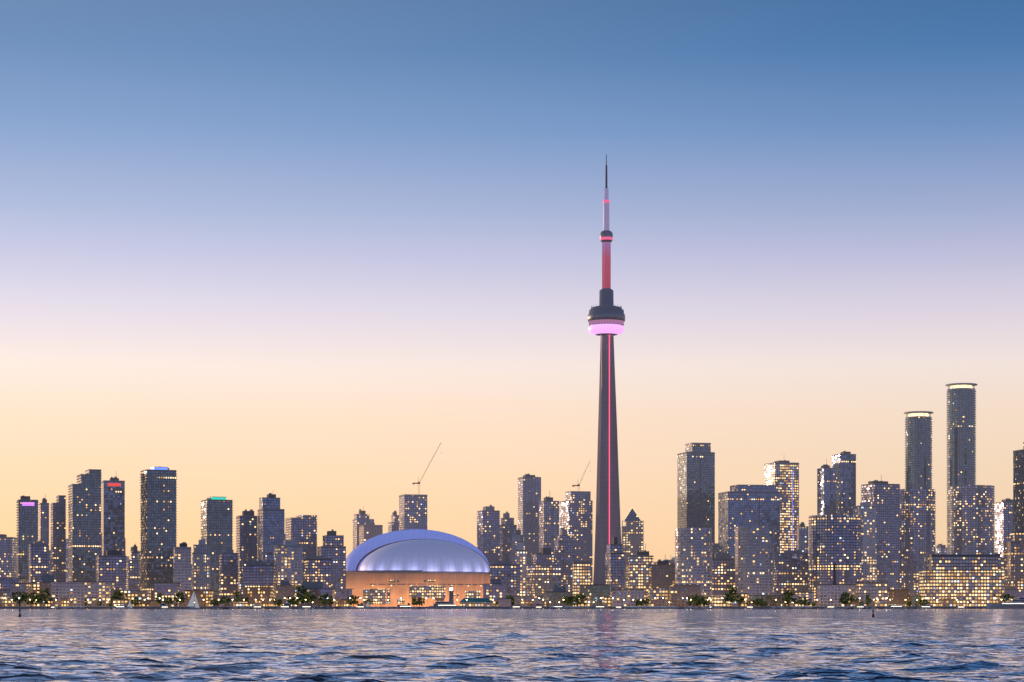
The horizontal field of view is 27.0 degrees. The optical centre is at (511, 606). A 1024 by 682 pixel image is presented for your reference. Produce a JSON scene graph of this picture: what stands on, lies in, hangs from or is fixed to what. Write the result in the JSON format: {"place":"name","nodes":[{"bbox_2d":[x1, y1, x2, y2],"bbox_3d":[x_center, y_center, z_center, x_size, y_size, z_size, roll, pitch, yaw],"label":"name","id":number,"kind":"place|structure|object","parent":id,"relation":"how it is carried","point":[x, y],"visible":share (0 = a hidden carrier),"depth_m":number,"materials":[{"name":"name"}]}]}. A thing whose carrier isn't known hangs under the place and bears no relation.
{"place":"outdoors","nodes":[
{"label":"outdoors","id":0,"kind":"place"},
{"bbox_2d":[0,534,16,577],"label":"building","id":1,"kind":"structure","parent":0,"point":[8,557],"depth_m":2700.00,"materials":[{"name":"concrete"}]},
{"bbox_2d":[16,495,38,581],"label":"building","id":2,"kind":"structure","parent":0,"point":[27,525],"depth_m":2499.95,"materials":[{"name":"glass"}]},
{"bbox_2d":[28,539,48,582],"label":"building","id":3,"kind":"structure","parent":0,"point":[38,560],"depth_m":2330.30,"materials":[{"name":"concrete"}]},
{"bbox_2d":[39,494,48,573],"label":"building","id":4,"kind":"structure","parent":0,"point":[44,520],"depth_m":2620.71,"materials":[{"name":"glass"}]},
{"bbox_2d":[50,495,66,580],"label":"building","id":5,"kind":"structure","parent":0,"point":[58,538],"depth_m":2561.04,"materials":[{"name":"glass"}]},
{"bbox_2d":[51,581,113,606],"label":"building","id":6,"kind":"structure","parent":0,"point":[77,592],"depth_m":2140.00,"materials":[{"name":"white concrete"}]},
{"bbox_2d":[67,469,101,580],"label":"building","id":7,"kind":"structure","parent":0,"point":[84,522],"depth_m":2481.59,"materials":[{"name":"glass"}]},
{"bbox_2d":[95,547,126,589],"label":"building","id":8,"kind":"structure","parent":0,"point":[111,565],"depth_m":2301.39,"materials":[{"name":"glass"}]},
{"bbox_2d":[102,477,124,555],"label":"building","id":9,"kind":"structure","parent":0,"point":[113,513],"depth_m":2640.57,"materials":[{"name":"glass"}]},
{"bbox_2d":[110,590,150,606],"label":"building","id":10,"kind":"structure","parent":0,"point":[143,594],"depth_m":2128.16,"materials":[{"name":"concrete"}]},
{"bbox_2d":[126,547,140,589],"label":"building","id":11,"kind":"structure","parent":0,"point":[127,575],"depth_m":3062.86,"materials":[{"name":"concrete"}]},
{"bbox_2d":[129,545,140,589],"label":"building","id":12,"kind":"structure","parent":0,"point":[134,573],"depth_m":2500.00,"materials":[{"name":"glass"}]},
{"bbox_2d":[139,467,177,599],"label":"building","id":13,"kind":"structure","parent":0,"point":[158,519],"depth_m":2401.57,"materials":[{"name":"glass"}]},
{"bbox_2d":[154,583,180,606],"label":"building","id":14,"kind":"structure","parent":0,"point":[168,589],"depth_m":2168.70,"materials":[{"name":"concrete"}]},
{"bbox_2d":[172,542,191,597],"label":"building","id":15,"kind":"structure","parent":0,"point":[182,561],"depth_m":2240.65,"materials":[{"name":"grey glass"}]},
{"bbox_2d":[184,590,213,606],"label":"building","id":16,"kind":"structure","parent":0,"point":[206,595],"depth_m":2138.71,"materials":[{"name":"brick"}]},
{"bbox_2d":[192,539,210,589],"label":"building","id":17,"kind":"structure","parent":0,"point":[201,567],"depth_m":2260.09,"materials":[{"name":"white concrete"}]},
{"bbox_2d":[200,496,241,595],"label":"building","id":18,"kind":"structure","parent":0,"point":[217,523],"depth_m":2450.48,"materials":[{"name":"glass"}]},
{"bbox_2d":[218,549,238,595],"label":"building","id":19,"kind":"structure","parent":0,"point":[228,565],"depth_m":2300.53,"materials":[{"name":"concrete"}]},
{"bbox_2d":[213,596,243,606],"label":"building","id":20,"kind":"structure","parent":0,"point":[224,604],"depth_m":2176.52,"materials":[{"name":"concrete"}]},
{"bbox_2d":[235,509,257,595],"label":"building","id":21,"kind":"structure","parent":0,"point":[246,536],"depth_m":2519.45,"materials":[{"name":"concrete"}]},
{"bbox_2d":[241,559,276,606],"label":"building","id":22,"kind":"structure","parent":0,"point":[259,572],"depth_m":2200.00,"materials":[{"name":"glass"}]},
{"bbox_2d":[244,585,273,606],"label":"building","id":23,"kind":"structure","parent":0,"point":[263,593],"depth_m":2144.27,"materials":[{"name":"brick"}]},
{"bbox_2d":[256,493,285,565],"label":"building","id":24,"kind":"structure","parent":0,"point":[271,521],"depth_m":2461.78,"materials":[{"name":"glass"}]},
{"bbox_2d":[276,579,295,606],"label":"building","id":25,"kind":"structure","parent":0,"point":[284,589],"depth_m":2146.02,"materials":[{"name":"concrete"}]},
{"bbox_2d":[273,533,303,606],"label":"building","id":26,"kind":"structure","parent":0,"point":[288,559],"depth_m":2261.01,"materials":[{"name":"grey glass"}]},
{"bbox_2d":[284,515,317,580],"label":"building","id":27,"kind":"structure","parent":0,"point":[303,529],"depth_m":2561.64,"materials":[{"name":"concrete"}]},
{"bbox_2d":[297,578,334,606],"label":"building","id":28,"kind":"structure","parent":0,"point":[316,589],"depth_m":2177.57,"materials":[{"name":"concrete"}]},
{"bbox_2d":[304,555,331,588],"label":"building","id":29,"kind":"structure","parent":0,"point":[318,567],"depth_m":2331.24,"materials":[{"name":"glass"}]},
{"bbox_2d":[317,529,351,606],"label":"building","id":30,"kind":"structure","parent":0,"point":[333,547],"depth_m":2501.86,"materials":[{"name":"glass"}]},
{"bbox_2d":[336,599,351,606],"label":"building","id":31,"kind":"structure","parent":0,"point":[342,603],"depth_m":2112.88,"materials":[{"name":"brick"}]},
{"bbox_2d":[352,509,373,549],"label":"building","id":32,"kind":"structure","parent":0,"point":[361,518],"depth_m":2953.34,"materials":[{"name":"concrete"}]},
{"bbox_2d":[359,522,382,544],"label":"building","id":33,"kind":"structure","parent":0,"point":[370,530],"depth_m":2901.54,"materials":[{"name":"glass"}]},
{"bbox_2d":[388,511,398,531],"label":"building","id":34,"kind":"structure","parent":0,"point":[393,524],"depth_m":3002.30,"materials":[{"name":"concrete"}]},
{"bbox_2d":[483,571,505,606],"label":"building","id":35,"kind":"structure","parent":0,"point":[495,589],"depth_m":2163.88,"materials":[{"name":"concrete"}]},
{"bbox_2d":[498,598,510,606],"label":"building","id":36,"kind":"structure","parent":0,"point":[504,602],"depth_m":2110.47,"materials":[{"name":"concrete"}]},
{"bbox_2d":[490,554,520,596],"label":"building","id":37,"kind":"structure","parent":0,"point":[509,574],"depth_m":2330.00,"materials":[{"name":"glass"}]},
{"bbox_2d":[500,512,516,560],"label":"building","id":38,"kind":"structure","parent":0,"point":[508,528],"depth_m":2780.41,"materials":[{"name":"glass"}]},
{"bbox_2d":[0,609,1023,681],"bbox_3d":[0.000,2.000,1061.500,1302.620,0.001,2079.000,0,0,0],"label":"water","id":39,"kind":"structure","parent":0,"point":[510,645],"depth_m":109.91,"materials":[{"name":"blue liquid"}]},
{"bbox_2d":[186,592,199,609],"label":"sailboat","id":40,"kind":"object","parent":39,"relation":"on","point":[191,604],"visible":1,"depth_m":1538.48,"materials":[{"name":"white fabric"}]},
{"bbox_2d":[429,601,464,608],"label":"yacht","id":41,"kind":"object","parent":39,"relation":"on","point":[442,605],"visible":1,"depth_m":2057.19,"materials":[{"name":"white"}]},
{"bbox_2d":[986,597,1023,608],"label":"yacht","id":42,"kind":"object","parent":39,"relation":"on","point":[1018,603],"visible":1,"depth_m":2045.44,"materials":[{"name":"white"}]},
{"bbox_2d":[0,0,1023,575],"label":"sky","id":43,"kind":"structure","parent":0,"point":[299,252],"materials":[{"name":"blue"}]},
{"bbox_2d":[516,535,526,595],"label":"building","id":44,"kind":"structure","parent":0,"point":[521,556],"depth_m":2500.00,"materials":[{"name":"glass"}]},
{"bbox_2d":[513,596,542,606],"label":"building","id":45,"kind":"structure","parent":0,"point":[527,601],"depth_m":2186.64,"materials":[{"name":"concrete"}]},
{"bbox_2d":[518,474,540,563],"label":"building","id":46,"kind":"structure","parent":0,"point":[529,492],"depth_m":2850.67,"materials":[{"name":"concrete"}]},
{"bbox_2d":[526,547,561,606],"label":"building","id":47,"kind":"structure","parent":0,"point":[543,573],"depth_m":2451.83,"materials":[{"name":"concrete"}]},
{"bbox_2d":[538,496,559,553],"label":"building","id":48,"kind":"structure","parent":0,"point":[549,522],"depth_m":2800.01,"materials":[{"name":"glass"}]},
{"bbox_2d":[546,584,572,606],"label":"building","id":49,"kind":"structure","parent":0,"point":[558,593],"depth_m":2149.03,"materials":[{"name":"concrete"}]},
{"bbox_2d":[554,527,575,591],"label":"building","id":50,"kind":"structure","parent":0,"point":[564,547],"depth_m":2600.75,"materials":[{"name":"concrete"}]},
{"bbox_2d":[573,561,590,606],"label":"building","id":51,"kind":"structure","parent":0,"point":[581,572],"depth_m":2350.00,"materials":[{"name":"concrete"}]},
{"bbox_2d":[579,584,610,606],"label":"building","id":52,"kind":"structure","parent":0,"point":[596,593],"depth_m":2144.20,"materials":[{"name":"concrete"}]},
{"bbox_2d":[604,536,625,596],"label":"building","id":53,"kind":"structure","parent":0,"point":[615,573],"depth_m":2301.23,"materials":[{"name":"glass"}]},
{"bbox_2d":[611,590,643,606],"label":"building","id":54,"kind":"structure","parent":0,"point":[618,596],"depth_m":2154.51,"materials":[{"name":"concrete"}]},
{"bbox_2d":[621,521,643,589],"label":"building","id":55,"kind":"structure","parent":0,"point":[632,537],"depth_m":3000.00,"materials":[{"name":"concrete"}]},
{"bbox_2d":[623,508,640,521],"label":"pyramidal roof","id":56,"kind":"structure","parent":55,"relation":"on","point":[632,515],"depth_m":3005.82,"materials":[{"name":"grey"}]},
{"bbox_2d":[648,588,667,606],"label":"building","id":57,"kind":"structure","parent":0,"point":[655,593],"depth_m":2153.26,"materials":[{"name":"concrete"}]},
{"bbox_2d":[651,559,674,606],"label":"building","id":58,"kind":"structure","parent":0,"point":[662,574],"depth_m":2400.00,"materials":[{"name":"concrete"}]},
{"bbox_2d":[669,585,700,606],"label":"building","id":59,"kind":"structure","parent":0,"point":[690,590],"depth_m":2141.00,"materials":[{"name":"concrete"}]},
{"bbox_2d":[674,528,712,606],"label":"building","id":60,"kind":"structure","parent":0,"point":[693,556],"depth_m":2262.85,"materials":[{"name":"grey glass"}]},
{"bbox_2d":[677,443,714,542],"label":"building","id":61,"kind":"structure","parent":0,"point":[695,485],"depth_m":2751.10,"materials":[{"name":"glass"}]},
{"bbox_2d":[704,595,726,606],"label":"building","id":62,"kind":"structure","parent":0,"point":[717,601],"depth_m":2151.14,"materials":[{"name":"concrete"}]},
{"bbox_2d":[712,552,734,594],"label":"building","id":63,"kind":"structure","parent":0,"point":[723,571],"depth_m":2350.00,"materials":[{"name":"concrete"}]},
{"bbox_2d":[734,527,774,600],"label":"building","id":64,"kind":"structure","parent":0,"point":[754,556],"depth_m":2262.76,"materials":[{"name":"white concrete"}]},
{"bbox_2d":[748,595,788,606],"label":"building","id":65,"kind":"structure","parent":0,"point":[774,600],"depth_m":2195.93,"materials":[{"name":"concrete"}]},
{"bbox_2d":[765,460,798,552],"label":"building","id":66,"kind":"structure","parent":0,"point":[779,473],"depth_m":2851.55,"materials":[{"name":"glass"}]},
{"bbox_2d":[774,549,808,594],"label":"building","id":67,"kind":"structure","parent":0,"point":[791,571],"depth_m":2400.00,"materials":[{"name":"glass"}]},
{"bbox_2d":[789,592,813,606],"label":"building","id":68,"kind":"structure","parent":0,"point":[810,595],"depth_m":2164.21,"materials":[{"name":"concrete"}]},
{"bbox_2d":[797,522,808,552],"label":"building","id":69,"kind":"structure","parent":0,"point":[802,537],"depth_m":2700.00,"materials":[{"name":"glass"}]},
{"bbox_2d":[808,515,861,606],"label":"building","id":70,"kind":"structure","parent":0,"point":[833,539],"depth_m":2283.10,"materials":[{"name":"glass"}]},
{"bbox_2d":[852,498,877,581],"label":"building","id":71,"kind":"structure","parent":0,"point":[866,511],"depth_m":2500.37,"materials":[{"name":"grey glass"}]},
{"bbox_2d":[855,582,887,606],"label":"building","id":72,"kind":"structure","parent":0,"point":[877,590],"depth_m":2163.70,"materials":[{"name":"concrete"}]},
{"bbox_2d":[860,475,900,589],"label":"building","id":73,"kind":"structure","parent":0,"point":[883,496],"depth_m":2621.80,"materials":[{"name":"concrete"}]},
{"bbox_2d":[888,590,908,606],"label":"building","id":74,"kind":"structure","parent":0,"point":[897,597],"depth_m":2194.06,"materials":[{"name":"brick"}]},
{"bbox_2d":[900,489,935,595],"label":"building","id":75,"kind":"structure","parent":0,"point":[917,525],"depth_m":2662.14,"materials":[{"name":"glass"}]},
{"bbox_2d":[905,416,932,488],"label":"building","id":76,"kind":"structure","parent":0,"point":[918,451],"depth_m":2722.40,"materials":[{"name":"glass"}]},
{"bbox_2d":[904,411,932,416],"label":"skyscraper crown","id":77,"kind":"object","parent":76,"relation":"on","point":[918,413],"visible":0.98,"depth_m":2723.45,"materials":[{"name":"white concrete"}]},
{"bbox_2d":[935,544,946,553],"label":"building","id":78,"kind":"structure","parent":0,"point":[940,548],"depth_m":3080.07,"materials":[{"name":"concrete"}]},
{"bbox_2d":[946,388,975,553],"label":"building","id":79,"kind":"structure","parent":0,"point":[961,436],"depth_m":2783.02,"materials":[{"name":"glass"}]},
{"bbox_2d":[945,383,976,388],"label":"skyscraper crown","id":80,"kind":"object","parent":79,"relation":"on","point":[960,385],"visible":0.94,"depth_m":2784.07,"materials":[{"name":"white concrete"}]},
{"bbox_2d":[949,485,994,553],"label":"building","id":81,"kind":"structure","parent":0,"point":[972,517],"depth_m":2703.34,"materials":[{"name":"glass"}]},
{"bbox_2d":[995,498,1012,556],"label":"building","id":82,"kind":"structure","parent":0,"point":[1003,519],"depth_m":2820.81,"materials":[{"name":"glass"}]},
{"bbox_2d":[1003,528,1023,588],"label":"building","id":83,"kind":"structure","parent":0,"point":[1013,557],"depth_m":2450.00,"materials":[{"name":"concrete"}]},
{"bbox_2d":[1013,442,1023,532],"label":"building","id":84,"kind":"structure","parent":0,"point":[1018,489],"depth_m":2622.79,"materials":[{"name":"glass"}]},
{"bbox_3d":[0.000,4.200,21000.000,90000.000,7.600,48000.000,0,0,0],"label":"ground","id":85,"kind":"structure","parent":0,"visible":0},
{"bbox_2d":[0,578,27,597],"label":"building","id":86,"kind":"structure","parent":85,"relation":"on","point":[5,583],"depth_m":2160.00,"materials":[{"name":"concrete"}]},
{"bbox_2d":[10,591,27,606],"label":"tree","id":87,"kind":"object","parent":85,"relation":"on","point":[21,597],"visible":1,"depth_m":2112.89,"materials":[{"name":"green plant"}]},
{"bbox_2d":[11,583,31,606],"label":"building","id":88,"kind":"structure","parent":85,"relation":"on","point":[21,587],"depth_m":2155.51,"materials":[{"name":"concrete"}]},
{"bbox_2d":[31,588,52,606],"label":"tree","id":89,"kind":"object","parent":85,"relation":"on","point":[40,598],"visible":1,"depth_m":2112.43,"materials":[{"name":"green plant"}]},
{"bbox_2d":[32,574,53,606],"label":"building","id":90,"kind":"structure","parent":85,"relation":"on","point":[45,583],"depth_m":2155.03,"materials":[{"name":"concrete"}]},
{"bbox_2d":[293,585,308,604],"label":"tree","id":91,"kind":"object","parent":85,"relation":"on","point":[300,598],"visible":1,"depth_m":2111.99,"materials":[{"name":"green plant"}]},
{"bbox_2d":[399,494,427,529],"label":"building","id":92,"kind":"structure","parent":85,"relation":"on","point":[412,511],"depth_m":2900.11,"materials":[{"name":"glass"}]},
{"bbox_2d":[346,529,490,606],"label":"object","id":93,"kind":"structure","parent":85,"relation":"on","point":[389,569],"depth_m":2616.31,"materials":[{"name":"white"}]},
{"bbox_2d":[460,598,491,606],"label":"pavilion","id":94,"kind":"structure","parent":85,"relation":"on","point":[477,602],"depth_m":2113.00,"materials":[{"name":"teal metal"}]},
{"bbox_2d":[476,504,500,567],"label":"building","id":95,"kind":"structure","parent":85,"relation":"on","point":[488,532],"depth_m":2751.41,"materials":[{"name":"glass"}]},
{"bbox_2d":[0,607,985,608],"bbox_3d":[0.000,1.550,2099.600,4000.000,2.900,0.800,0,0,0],"label":"quay wall","id":96,"kind":"structure","parent":85,"relation":"on","point":[428,607],"depth_m":2099.20,"materials":[{"name":"concrete"}]},
{"bbox_2d":[509,528,524,563],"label":"building","id":97,"kind":"structure","parent":85,"relation":"on","point":[513,546],"depth_m":2733.93,"materials":[{"name":"glass"}]},
{"bbox_2d":[559,491,592,583],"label":"building","id":98,"kind":"structure","parent":85,"relation":"on","point":[576,514],"depth_m":2902.05,"materials":[{"name":"glass"}]},
{"bbox_2d":[588,154,624,583],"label":"observation tower","id":99,"kind":"structure","parent":85,"relation":"on","point":[606,318],"depth_m":2595.15,"materials":[{"name":"concrete"}]},
{"bbox_2d":[628,543,653,605],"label":"building","id":100,"kind":"structure","parent":85,"relation":"on","point":[639,570],"depth_m":2420.00,"materials":[{"name":"concrete"}]},
{"bbox_2d":[650,598,664,606],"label":"building","id":101,"kind":"structure","parent":85,"relation":"on","point":[654,602],"depth_m":2114.31,"materials":[{"name":"concrete"}]},
{"bbox_2d":[686,594,700,606],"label":"tree","id":102,"kind":"object","parent":85,"relation":"on","point":[690,601],"visible":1,"depth_m":2103.56,"materials":[{"name":"green plant"}]},
{"bbox_2d":[724,585,738,606],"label":"tree","id":103,"kind":"object","parent":85,"relation":"on","point":[731,597],"visible":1,"depth_m":2105.30,"materials":[{"name":"green plant"}]},
{"bbox_2d":[718,485,779,557],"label":"building","id":104,"kind":"structure","parent":85,"relation":"on","point":[748,505],"depth_m":2651.66,"materials":[{"name":"glass"}]},
{"bbox_2d":[783,590,795,606],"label":"tree","id":105,"kind":"object","parent":85,"relation":"on","point":[787,598],"visible":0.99,"depth_m":2116.49,"materials":[{"name":"green plant"}]},
{"bbox_2d":[817,459,835,514],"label":"building","id":106,"kind":"structure","parent":85,"relation":"on","point":[826,489],"depth_m":2780.14,"materials":[{"name":"glass"}]},
{"bbox_2d":[817,585,854,606],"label":"building","id":107,"kind":"structure","parent":85,"relation":"on","point":[828,594],"depth_m":2197.63,"materials":[{"name":"concrete"}]},
{"bbox_2d":[832,451,855,514],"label":"building","id":108,"kind":"structure","parent":85,"relation":"on","point":[844,463],"depth_m":2800.98,"materials":[{"name":"glass"}]},
{"bbox_2d":[839,591,853,606],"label":"tree","id":109,"kind":"object","parent":85,"relation":"on","point":[843,599],"visible":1,"depth_m":2103.91,"materials":[{"name":"green plant"}]},
{"bbox_2d":[908,595,920,606],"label":"building","id":110,"kind":"structure","parent":85,"relation":"on","point":[914,600],"depth_m":2164.37,"materials":[{"name":"concrete"}]},
{"bbox_2d":[940,599,958,606],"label":"building","id":111,"kind":"structure","parent":85,"relation":"on","point":[949,602],"depth_m":2119.22,"materials":[{"name":"concrete"}]},
{"bbox_2d":[919,570,1004,606],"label":"building","id":112,"kind":"structure","parent":85,"relation":"on","point":[974,588],"depth_m":2140.00,"materials":[{"name":"concrete"}]},
{"bbox_2d":[928,554,998,569],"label":"building","id":113,"kind":"structure","parent":85,"relation":"on","point":[962,561],"depth_m":2165.00,"materials":[{"name":"concrete"}]},
{"bbox_2d":[1004,589,1023,599],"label":"building","id":114,"kind":"structure","parent":85,"relation":"on","point":[1016,593],"depth_m":2164.72,"materials":[{"name":"concrete"}]},
{"label":"water","id":115,"kind":"structure","parent":0,"visible":0},
{"bbox_2d":[47,606,882,608],"bbox_3d":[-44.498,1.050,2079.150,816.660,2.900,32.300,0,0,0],"label":"docks","id":116,"kind":"object","parent":115,"relation":"on","point":[553,608],"visible":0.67,"depth_m":2063.82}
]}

